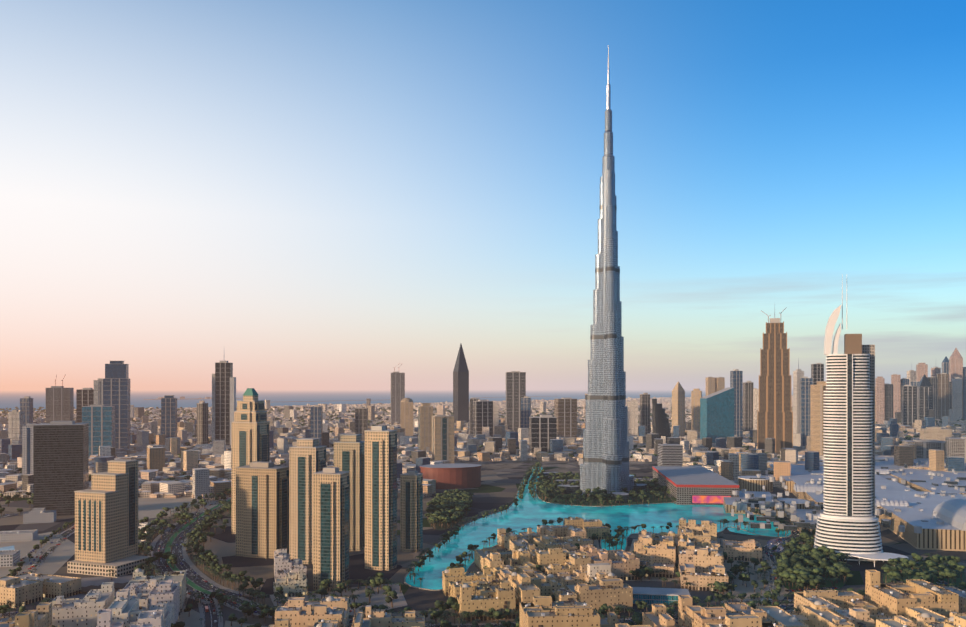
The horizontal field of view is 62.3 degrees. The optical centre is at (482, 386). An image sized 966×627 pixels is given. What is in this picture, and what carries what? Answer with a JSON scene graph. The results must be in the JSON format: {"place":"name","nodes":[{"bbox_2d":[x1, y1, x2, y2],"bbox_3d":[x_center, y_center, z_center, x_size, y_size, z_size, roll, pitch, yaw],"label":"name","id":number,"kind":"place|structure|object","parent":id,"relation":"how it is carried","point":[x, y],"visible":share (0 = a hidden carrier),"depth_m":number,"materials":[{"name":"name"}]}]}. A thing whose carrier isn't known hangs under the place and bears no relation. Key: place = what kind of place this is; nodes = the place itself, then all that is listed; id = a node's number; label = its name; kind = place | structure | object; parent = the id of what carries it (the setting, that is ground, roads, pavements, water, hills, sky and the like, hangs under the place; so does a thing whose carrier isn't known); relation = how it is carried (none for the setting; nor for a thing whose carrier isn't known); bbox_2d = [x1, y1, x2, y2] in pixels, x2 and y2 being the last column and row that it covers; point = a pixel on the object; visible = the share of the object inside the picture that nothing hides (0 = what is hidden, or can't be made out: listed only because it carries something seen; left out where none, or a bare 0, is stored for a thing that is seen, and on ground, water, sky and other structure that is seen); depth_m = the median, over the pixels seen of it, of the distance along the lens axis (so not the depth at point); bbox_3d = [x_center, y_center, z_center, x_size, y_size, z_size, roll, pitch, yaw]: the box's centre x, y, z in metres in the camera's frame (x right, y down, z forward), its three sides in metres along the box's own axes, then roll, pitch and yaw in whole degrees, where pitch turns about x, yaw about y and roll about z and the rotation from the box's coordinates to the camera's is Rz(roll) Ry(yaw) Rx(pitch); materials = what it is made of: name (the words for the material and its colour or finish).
{"place":"outdoors","nodes":[
{"label":"outdoors","id":0,"kind":"place"},
{"bbox_2d":[0,458,964,626],"bbox_3d":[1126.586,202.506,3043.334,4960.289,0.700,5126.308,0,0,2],"label":"roads and water","id":1,"kind":"structure","parent":0,"point":[528,510],"depth_m":1085.00,"materials":[{"name":"liquid"}]},
{"bbox_2d":[0,388,965,626],"bbox_3d":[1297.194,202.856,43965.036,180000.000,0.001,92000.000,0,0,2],"label":"ground","id":2,"kind":"structure","parent":0,"point":[500,484],"depth_m":1233.82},
{"bbox_2d":[3,488,947,626],"bbox_3d":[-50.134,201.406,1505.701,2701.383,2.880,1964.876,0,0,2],"label":"trees","id":3,"kind":"object","parent":2,"relation":"on","point":[207,609],"visible":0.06,"depth_m":832.68,"materials":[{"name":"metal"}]},
{"bbox_2d":[0,406,965,626],"bbox_3d":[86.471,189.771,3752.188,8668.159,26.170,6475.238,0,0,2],"label":"trees","id":4,"kind":"object","parent":2,"relation":"on","point":[448,507],"visible":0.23,"depth_m":884.72,"materials":[{"name":"plant"}]},
{"bbox_2d":[0,508,965,626],"bbox_3d":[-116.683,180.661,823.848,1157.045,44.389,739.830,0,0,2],"label":"low-rise buildings","id":5,"kind":"structure","parent":2,"relation":"on","point":[569,570],"depth_m":707.88,"materials":[{"name":"concrete"}]},
{"bbox_2d":[0,396,965,498],"bbox_3d":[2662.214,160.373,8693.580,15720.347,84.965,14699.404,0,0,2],"label":"city","id":6,"kind":"object","parent":2,"relation":"on","point":[733,461],"visible":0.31,"depth_m":2246.46,"materials":[{"name":"concrete"}]},
{"bbox_2d":[8,307,965,590],"bbox_3d":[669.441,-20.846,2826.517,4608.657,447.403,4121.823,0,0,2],"label":"high-rise towers","id":7,"kind":"structure","parent":2,"relation":"on","point":[308,507],"depth_m":1298.96,"materials":[{"name":"concrete"}]},
{"bbox_2d":[557,45,646,502],"bbox_3d":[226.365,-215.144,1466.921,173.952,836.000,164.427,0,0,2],"label":"skyscraper","id":8,"kind":"structure","parent":2,"relation":"on","point":[606,460],"depth_m":1477.84,"materials":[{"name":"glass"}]},
{"bbox_2d":[420,444,965,550],"bbox_3d":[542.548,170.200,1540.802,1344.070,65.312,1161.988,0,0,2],"label":"shopping mall","id":9,"kind":"structure","parent":2,"relation":"on","point":[917,508],"depth_m":1361.94,"materials":[{"name":"concrete"}]},
{"bbox_2d":[814,283,907,566],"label":"skyscraper","id":10,"kind":"structure","parent":2,"relation":"on","point":[848,521],"depth_m":933.32,"materials":[{"name":"concrete"}]},
{"bbox_2d":[0,0,965,387],"label":"sky","id":11,"kind":"structure","parent":0,"point":[288,193],"materials":[{"name":"blue"}]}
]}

